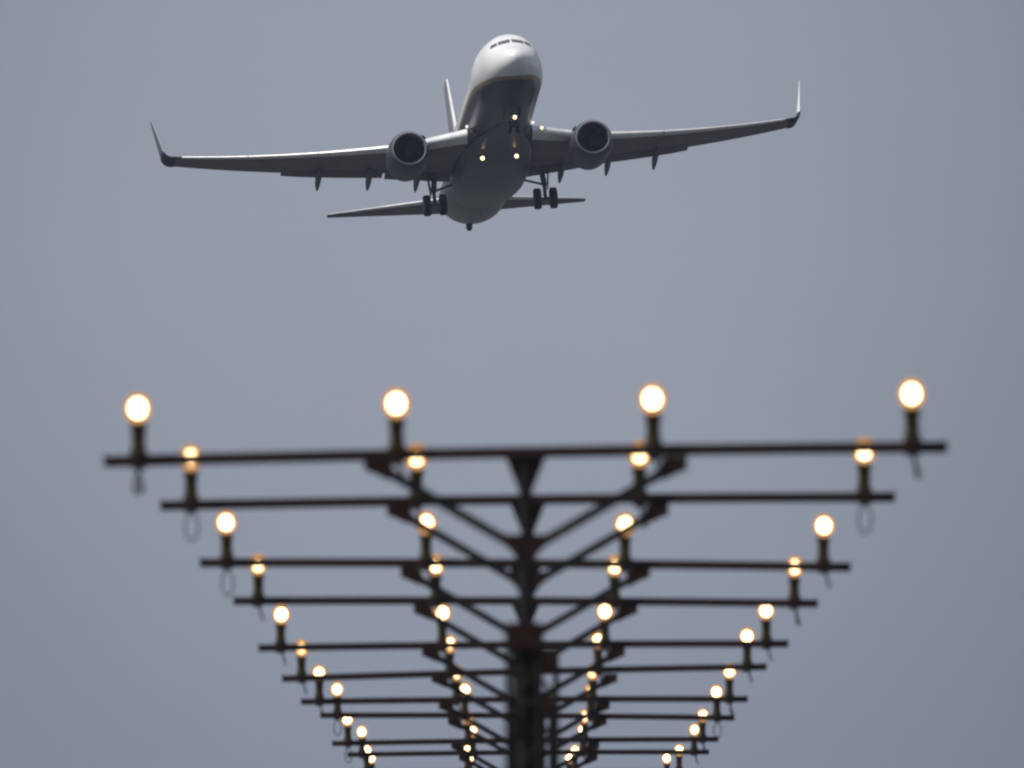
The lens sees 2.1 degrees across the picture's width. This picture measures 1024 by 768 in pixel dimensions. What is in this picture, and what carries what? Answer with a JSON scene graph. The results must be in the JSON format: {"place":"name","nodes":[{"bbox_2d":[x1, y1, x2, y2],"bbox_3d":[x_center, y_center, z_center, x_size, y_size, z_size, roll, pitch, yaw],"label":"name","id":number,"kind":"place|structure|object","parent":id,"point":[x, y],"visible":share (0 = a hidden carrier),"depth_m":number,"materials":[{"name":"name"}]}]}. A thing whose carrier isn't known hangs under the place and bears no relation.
{"place":"outdoors","nodes":[
{"label":"outdoors","id":0,"kind":"place"},
{"bbox_2d":[150,34,799,230],"bbox_3d":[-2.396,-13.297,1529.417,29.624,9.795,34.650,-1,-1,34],"label":"airliner","id":1,"kind":"object","parent":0,"point":[486,155],"visible":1,"depth_m":1522.56,"materials":[{"name":"white metal"}]},
{"bbox_2d":[0,0,1023,767],"label":"sky","id":2,"kind":"structure","parent":0,"point":[785,285],"materials":[{"name":"grey"}]},
{"bbox_2d":[370,754,671,767],"bbox_3d":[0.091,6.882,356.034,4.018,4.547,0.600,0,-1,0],"label":"approach light mast","id":3,"kind":"object","parent":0,"point":[666,759],"visible":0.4,"depth_m":356.01,"materials":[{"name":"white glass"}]},
{"bbox_2d":[258,605,787,699],"bbox_3d":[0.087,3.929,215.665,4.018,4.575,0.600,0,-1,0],"label":"approach light mast","id":4,"kind":"object","parent":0,"point":[430,650],"visible":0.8,"depth_m":215.68,"materials":[{"name":"brown metal"}]},
{"bbox_2d":[363,744,684,767],"bbox_3d":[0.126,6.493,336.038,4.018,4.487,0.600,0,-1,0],"label":"approach light mast","id":5,"kind":"object","parent":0,"point":[368,748],"visible":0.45,"depth_m":336.04,"materials":[{"name":"brown metal"}]},
{"bbox_2d":[282,627,766,720],"bbox_3d":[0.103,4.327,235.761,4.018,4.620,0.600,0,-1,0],"label":"approach light mast","id":6,"kind":"object","parent":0,"point":[441,677],"visible":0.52,"depth_m":235.77,"materials":[{"name":"brown metal"}]},
{"bbox_2d":[301,663,747,743],"bbox_3d":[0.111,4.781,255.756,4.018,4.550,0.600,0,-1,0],"label":"approach light mast","id":7,"kind":"object","parent":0,"point":[601,703],"visible":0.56,"depth_m":255.77,"materials":[{"name":"brown metal"}]},
{"bbox_2d":[332,708,717,767],"bbox_3d":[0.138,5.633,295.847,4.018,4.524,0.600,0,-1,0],"label":"approach light mast","id":8,"kind":"object","parent":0,"point":[468,740],"visible":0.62,"depth_m":295.86,"materials":[{"name":"brown metal"}]},
{"bbox_2d":[104,378,946,767],"bbox_3d":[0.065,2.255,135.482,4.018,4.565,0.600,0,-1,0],"label":"approach light mast","id":9,"kind":"object","parent":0,"point":[526,546],"visible":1,"depth_m":135.50,"materials":[{"name":"brown metal"}]},
{"bbox_2d":[200,510,850,767],"bbox_3d":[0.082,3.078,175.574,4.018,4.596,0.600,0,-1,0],"label":"approach light mast","id":10,"kind":"object","parent":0,"point":[226,522],"visible":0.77,"depth_m":175.59,"materials":[{"name":"brown metal"}]},
{"bbox_2d":[233,554,817,767],"bbox_3d":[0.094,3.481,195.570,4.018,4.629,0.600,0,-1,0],"label":"approach light mast","id":11,"kind":"object","parent":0,"point":[625,606],"visible":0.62,"depth_m":195.58,"materials":[{"name":"brown metal"}]},
{"bbox_2d":[160,437,894,767],"bbox_3d":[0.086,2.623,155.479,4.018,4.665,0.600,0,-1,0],"label":"approach light mast","id":12,"kind":"object","parent":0,"point":[400,508],"visible":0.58,"depth_m":155.49,"materials":[{"name":"brown metal"}]},
{"bbox_2d":[320,681,734,755],"bbox_3d":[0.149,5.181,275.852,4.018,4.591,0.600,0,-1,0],"label":"approach light mast","id":13,"kind":"object","parent":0,"point":[338,714],"visible":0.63,"depth_m":275.87,"materials":[{"name":"brown metal"}]},
{"bbox_2d":[347,723,708,767],"bbox_3d":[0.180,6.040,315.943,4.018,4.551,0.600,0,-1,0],"label":"approach light mast","id":14,"kind":"object","parent":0,"point":[362,732],"visible":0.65,"depth_m":315.96,"materials":[{"name":"brown metal"}]}
]}

